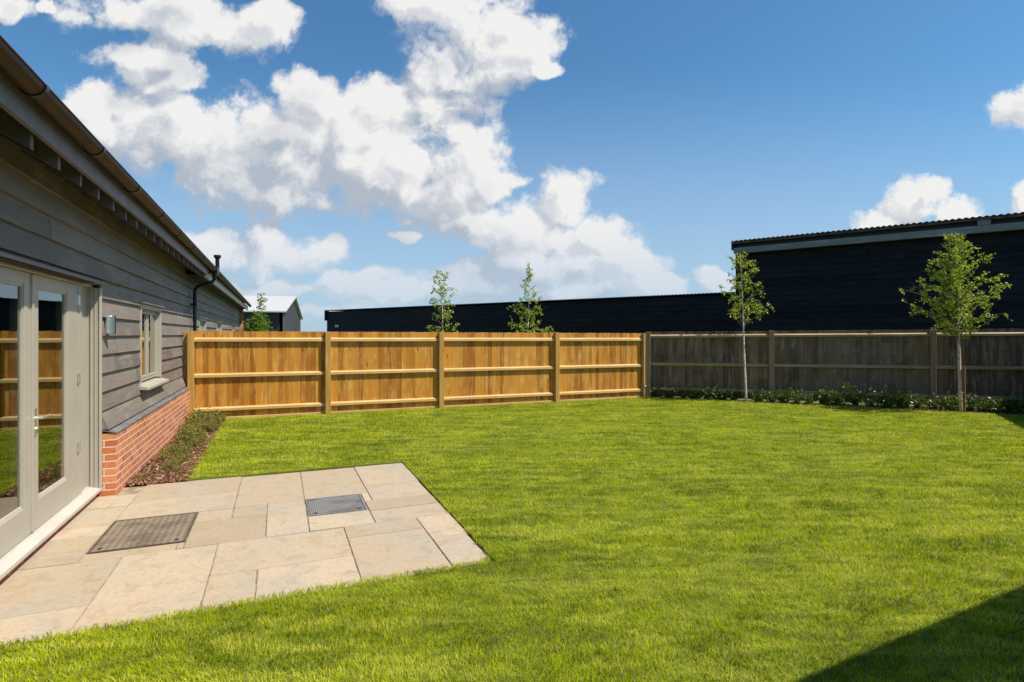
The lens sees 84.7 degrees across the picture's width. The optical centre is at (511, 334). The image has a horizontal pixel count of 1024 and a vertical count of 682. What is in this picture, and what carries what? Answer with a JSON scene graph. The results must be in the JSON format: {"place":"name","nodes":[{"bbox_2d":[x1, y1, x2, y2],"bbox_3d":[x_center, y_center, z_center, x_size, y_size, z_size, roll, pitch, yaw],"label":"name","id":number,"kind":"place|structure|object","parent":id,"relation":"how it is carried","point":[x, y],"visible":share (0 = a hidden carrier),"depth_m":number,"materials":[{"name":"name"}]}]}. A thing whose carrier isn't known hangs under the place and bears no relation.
{"place":"outdoors","nodes":[
{"label":"outdoors","id":0,"kind":"place"},
{"bbox_2d":[0,35,250,583],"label":"house","id":1,"kind":"structure","parent":0,"point":[93,235],"depth_m":5.16,"materials":[{"name":"grey wood"}]},
{"bbox_2d":[0,266,30,557],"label":"door","id":2,"kind":"structure","parent":1,"relation":"in","point":[15,285],"depth_m":4.22,"materials":[{"name":"grey wood"}]},
{"bbox_2d":[31,274,79,532],"bbox_3d":[-4.003,0.546,4.965,0.114,2.048,1.175,0,0,-23],"label":"door","id":3,"kind":"structure","parent":1,"relation":"in","point":[55,377],"depth_m":4.94,"materials":[{"name":"grey wood"}]},
{"bbox_2d":[105,316,115,333],"bbox_3d":[-4.321,-0.100,6.054,0.085,0.196,0.119,0,0,-23],"label":"wall lamp","id":4,"kind":"object","parent":1,"relation":"attached to","point":[110,324],"visible":1,"depth_m":6.01,"materials":[{"name":"metal"}]},
{"bbox_2d":[138,302,168,389],"bbox_3d":[-5.288,0.161,8.176,0.280,1.186,1.540,0,0,-23],"label":"window","id":5,"kind":"structure","parent":1,"relation":"in","point":[150,325],"depth_m":8.36,"materials":[{"name":"grey wood"}]},
{"bbox_2d":[198,317,207,330],"bbox_3d":[-7.601,0.176,13.733,0.280,1.156,1.500,0,0,-23],"label":"window","id":6,"kind":"structure","parent":1,"relation":"in","point":[202,321],"depth_m":14.01,"materials":[{"name":"grey wood"}]},
{"bbox_2d":[216,321,221,330],"bbox_3d":[-9.196,0.176,17.565,0.280,1.156,1.800,0,0,-23],"label":"window","id":7,"kind":"structure","parent":1,"relation":"in","point":[218,324],"depth_m":17.91,"materials":[{"name":"grey wood"}]},
{"bbox_2d":[0,463,491,645],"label":"patio","id":8,"kind":"structure","parent":0,"point":[253,536],"depth_m":4.41,"materials":[{"name":"stone"}]},
{"bbox_2d":[86,512,197,554],"bbox_3d":[-3.144,1.714,4.854,0.667,0.033,0.812,0,0,-23],"label":"access cover","id":9,"kind":"object","parent":8,"relation":"in","point":[142,532],"visible":0.91,"depth_m":4.79,"materials":[{"name":"black metal"}]},
{"bbox_2d":[305,494,367,516],"bbox_3d":[-1.760,1.714,5.607,0.542,0.033,0.577,0,0,-23],"label":"access cover","id":10,"kind":"object","parent":8,"relation":"in","point":[335,504],"visible":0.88,"depth_m":5.57,"materials":[{"name":"black metal"}]},
{"bbox_2d":[0,397,1023,681],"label":"lawn","id":11,"kind":"structure","parent":0,"point":[622,602],"depth_m":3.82,"materials":[{"name":"green plant"}]},
{"bbox_2d":[0,0,1023,331],"label":"sky","id":12,"kind":"structure","parent":0,"point":[332,154],"materials":[{"name":"blue"}]},
{"bbox_2d":[129,396,1003,486],"bbox_3d":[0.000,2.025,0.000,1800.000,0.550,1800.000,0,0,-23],"label":"ground","id":13,"kind":"structure","parent":0,"point":[586,398],"depth_m":14.16,"materials":[{"name":"brown soil"}]},
{"bbox_2d":[241,293,272,330],"bbox_3d":[-12.066,-0.079,26.645,1.247,3.760,1.333,0,0,8],"label":"garden tree","id":14,"kind":"object","parent":13,"relation":"on","point":[258,316],"visible":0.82,"depth_m":26.53,"materials":[{"name":"green plant"}]},
{"bbox_2d":[242,295,302,331],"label":"shed","id":15,"kind":"structure","parent":13,"relation":"on","point":[283,313],"depth_m":53.56,"materials":[{"name":"metal"}]},
{"bbox_2d":[184,331,645,418],"bbox_3d":[-1.388,0.968,12.902,10.737,2.063,0.119,0,0,-23],"label":"garden fence","id":16,"kind":"object","parent":13,"relation":"on","point":[238,374],"visible":0.86,"depth_m":12.48,"materials":[{"name":"brown wood"}]},
{"bbox_2d":[426,269,459,331],"bbox_3d":[-2.037,-0.053,17.006,1.131,3.807,1.084,0,0,-10],"label":"birch tree","id":17,"kind":"object","parent":13,"relation":"on","point":[442,289],"visible":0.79,"depth_m":16.92,"materials":[{"name":"green plant"}]},
{"bbox_2d":[324,292,735,332],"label":"barn","id":18,"kind":"structure","parent":13,"relation":"on","point":[675,313],"depth_m":25.88,"materials":[{"name":"wood"}]},
{"bbox_2d":[507,263,554,332],"bbox_3d":[0.412,-0.238,17.960,1.825,4.177,1.265,0,0,-23],"label":"birch tree","id":19,"kind":"object","parent":13,"relation":"on","point":[534,294],"visible":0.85,"depth_m":18.01,"materials":[{"name":"green plant"}]},
{"bbox_2d":[646,328,1023,406],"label":"garden fence","id":20,"kind":"object","parent":13,"relation":"on","point":[920,362],"visible":0.79,"depth_m":13.56,"materials":[{"name":"wood"}]},
{"bbox_2d":[731,212,1023,330],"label":"barn","id":21,"kind":"structure","parent":13,"relation":"on","point":[851,279],"depth_m":18.28,"materials":[{"name":"black wood"}]},
{"bbox_2d":[650,396,1023,414],"bbox_3d":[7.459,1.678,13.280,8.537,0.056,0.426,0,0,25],"label":"bark mulch","id":22,"kind":"object","parent":0,"point":[921,409],"visible":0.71,"depth_m":13.01,"materials":[{"name":"brown wood"}]},
{"bbox_2d":[643,384,661,397],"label":"laurel shrub","id":23,"kind":"object","parent":22,"relation":"on","point":[653,394],"visible":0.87,"depth_m":14.88,"materials":[{"name":"green plant"}]},
{"bbox_2d":[662,386,677,397],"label":"laurel shrub","id":24,"kind":"object","parent":22,"relation":"on","point":[669,393],"visible":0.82,"depth_m":14.77,"materials":[{"name":"green plant"}]},
{"bbox_2d":[672,383,697,398],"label":"laurel shrub","id":25,"kind":"object","parent":22,"relation":"on","point":[683,395],"visible":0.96,"depth_m":14.60,"materials":[{"name":"green plant"}]},
{"bbox_2d":[688,387,701,398],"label":"laurel shrub","id":26,"kind":"object","parent":22,"relation":"on","point":[695,394],"visible":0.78,"depth_m":14.54,"materials":[{"name":"green plant"}]},
{"bbox_2d":[698,381,717,399],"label":"laurel shrub","id":27,"kind":"object","parent":22,"relation":"on","point":[708,394],"visible":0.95,"depth_m":14.39,"materials":[{"name":"green plant"}]},
{"bbox_2d":[713,387,729,399],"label":"laurel shrub","id":28,"kind":"object","parent":22,"relation":"on","point":[720,396],"visible":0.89,"depth_m":14.33,"materials":[{"name":"green plant"}]},
{"bbox_2d":[723,386,743,399],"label":"laurel shrub","id":29,"kind":"object","parent":22,"relation":"on","point":[732,396],"visible":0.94,"depth_m":14.21,"materials":[{"name":"green plant"}]},
{"bbox_2d":[719,251,774,400],"bbox_3d":[5.784,-0.104,14.087,1.260,3.911,1.306,0,0,-23],"label":"birch tree","id":30,"kind":"object","parent":22,"relation":"on","point":[741,288],"visible":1,"depth_m":13.97,"materials":[{"name":"green plant"}]},
{"bbox_2d":[749,389,766,401],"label":"laurel shrub","id":31,"kind":"object","parent":22,"relation":"on","point":[756,397],"visible":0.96,"depth_m":13.93,"materials":[{"name":"green plant"}]},
{"bbox_2d":[762,387,782,401],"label":"laurel shrub","id":32,"kind":"object","parent":22,"relation":"on","point":[772,398],"visible":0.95,"depth_m":13.78,"materials":[{"name":"green plant"}]},
{"bbox_2d":[777,389,792,402],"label":"laurel shrub","id":33,"kind":"object","parent":22,"relation":"on","point":[785,398],"visible":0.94,"depth_m":13.68,"materials":[{"name":"green plant"}]},
{"bbox_2d":[778,387,810,403],"bbox_3d":[6.819,1.481,13.503,0.536,0.443,0.718,0,0,-9],"label":"laurel shrub","id":34,"kind":"object","parent":22,"relation":"on","point":[796,397],"visible":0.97,"depth_m":13.57,"materials":[{"name":"green plant"}]},
{"bbox_2d":[803,393,816,403],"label":"laurel shrub","id":35,"kind":"object","parent":22,"relation":"on","point":[808,399],"visible":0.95,"depth_m":13.49,"materials":[{"name":"green plant"}]},
{"bbox_2d":[813,384,833,404],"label":"laurel shrub","id":36,"kind":"object","parent":22,"relation":"on","point":[823,399],"visible":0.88,"depth_m":13.43,"materials":[{"name":"green plant"}]},
{"bbox_2d":[827,391,846,405],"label":"laurel shrub","id":37,"kind":"object","parent":22,"relation":"on","point":[835,399],"visible":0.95,"depth_m":13.18,"materials":[{"name":"green plant"}]},
{"bbox_2d":[834,379,876,405],"bbox_3d":[7.994,1.381,13.056,0.598,0.645,0.801,0,0,-33],"label":"laurel shrub","id":38,"kind":"object","parent":22,"relation":"on","point":[855,400],"visible":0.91,"depth_m":13.14,"materials":[{"name":"green plant"}]},
{"bbox_2d":[863,396,877,406],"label":"laurel shrub","id":39,"kind":"object","parent":22,"relation":"on","point":[871,403],"visible":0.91,"depth_m":12.93,"materials":[{"name":"green plant"}]},
{"bbox_2d":[870,383,904,407],"bbox_3d":[8.548,1.425,12.791,0.541,0.606,0.499,0,0,9],"label":"laurel shrub","id":40,"kind":"object","parent":22,"relation":"on","point":[884,399],"visible":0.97,"depth_m":12.78,"materials":[{"name":"green plant"}]},
{"bbox_2d":[892,390,916,408],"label":"laurel shrub","id":41,"kind":"object","parent":22,"relation":"on","point":[902,402],"visible":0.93,"depth_m":12.65,"materials":[{"name":"green plant"}]},
{"bbox_2d":[907,393,934,408],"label":"laurel shrub","id":42,"kind":"object","parent":22,"relation":"on","point":[918,402],"visible":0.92,"depth_m":12.62,"materials":[{"name":"green plant"}]},
{"bbox_2d":[923,397,943,409],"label":"laurel shrub","id":43,"kind":"object","parent":22,"relation":"on","point":[934,405],"visible":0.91,"depth_m":12.48,"materials":[{"name":"green plant"}]},
{"bbox_2d":[933,390,967,410],"bbox_3d":[9.642,1.475,12.352,0.495,0.496,0.457,0,0,6],"label":"laurel shrub","id":44,"kind":"object","parent":22,"relation":"on","point":[949,404],"visible":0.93,"depth_m":12.36,"materials":[{"name":"green plant"}]},
{"bbox_2d":[898,233,1011,411],"bbox_3d":[9.691,-0.150,12.050,2.089,4.101,1.842,0,0,24],"label":"birch tree","id":45,"kind":"object","parent":22,"relation":"on","point":[959,264],"visible":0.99,"depth_m":12.09,"materials":[{"name":"green plant"}]},
{"bbox_2d":[952,391,980,411],"bbox_3d":[9.939,1.503,12.295,0.478,0.503,0.646,0,0,-15],"label":"laurel shrub","id":46,"kind":"object","parent":22,"relation":"on","point":[969,404],"visible":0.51,"depth_m":12.21,"materials":[{"name":"green plant"}]},
{"bbox_2d":[966,395,997,411],"bbox_3d":[10.219,1.508,12.075,0.615,0.388,0.459,0,0,-14],"label":"laurel shrub","id":47,"kind":"object","parent":22,"relation":"on","point":[982,406],"visible":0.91,"depth_m":12.09,"materials":[{"name":"green plant"}]},
{"bbox_2d":[982,397,1012,412],"bbox_3d":[10.349,1.549,12.052,0.497,0.421,0.461,0,0,12],"label":"laurel shrub","id":48,"kind":"object","parent":22,"relation":"on","point":[997,407],"visible":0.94,"depth_m":11.94,"materials":[{"name":"green plant"}]},
{"bbox_2d":[998,391,1023,413],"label":"laurel shrub","id":49,"kind":"object","parent":22,"relation":"on","point":[1013,407],"visible":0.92,"depth_m":11.88,"materials":[{"name":"green plant"}]},
{"bbox_2d":[1013,396,1023,412],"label":"laurel shrub","id":50,"kind":"object","parent":22,"relation":"on","point":[1019,397],"visible":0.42,"depth_m":11.97,"materials":[{"name":"green plant"}]},
{"label":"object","id":51,"kind":"structure","parent":0,"visible":0},
{"bbox_2d":[127,418,225,486],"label":"bark mulch","id":52,"kind":"object","parent":51,"relation":"on","point":[169,475],"visible":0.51,"depth_m":7.03,"materials":[{"name":"brown wood"}]},
{"bbox_2d":[135,404,229,480],"bbox_3d":[-5.033,1.537,8.803,0.803,0.383,5.101,0,0,-23],"label":"ground cover","id":53,"kind":"object","parent":51,"relation":"on","point":[192,430],"visible":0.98,"depth_m":8.74,"materials":[{"name":"green plant"}]}
]}

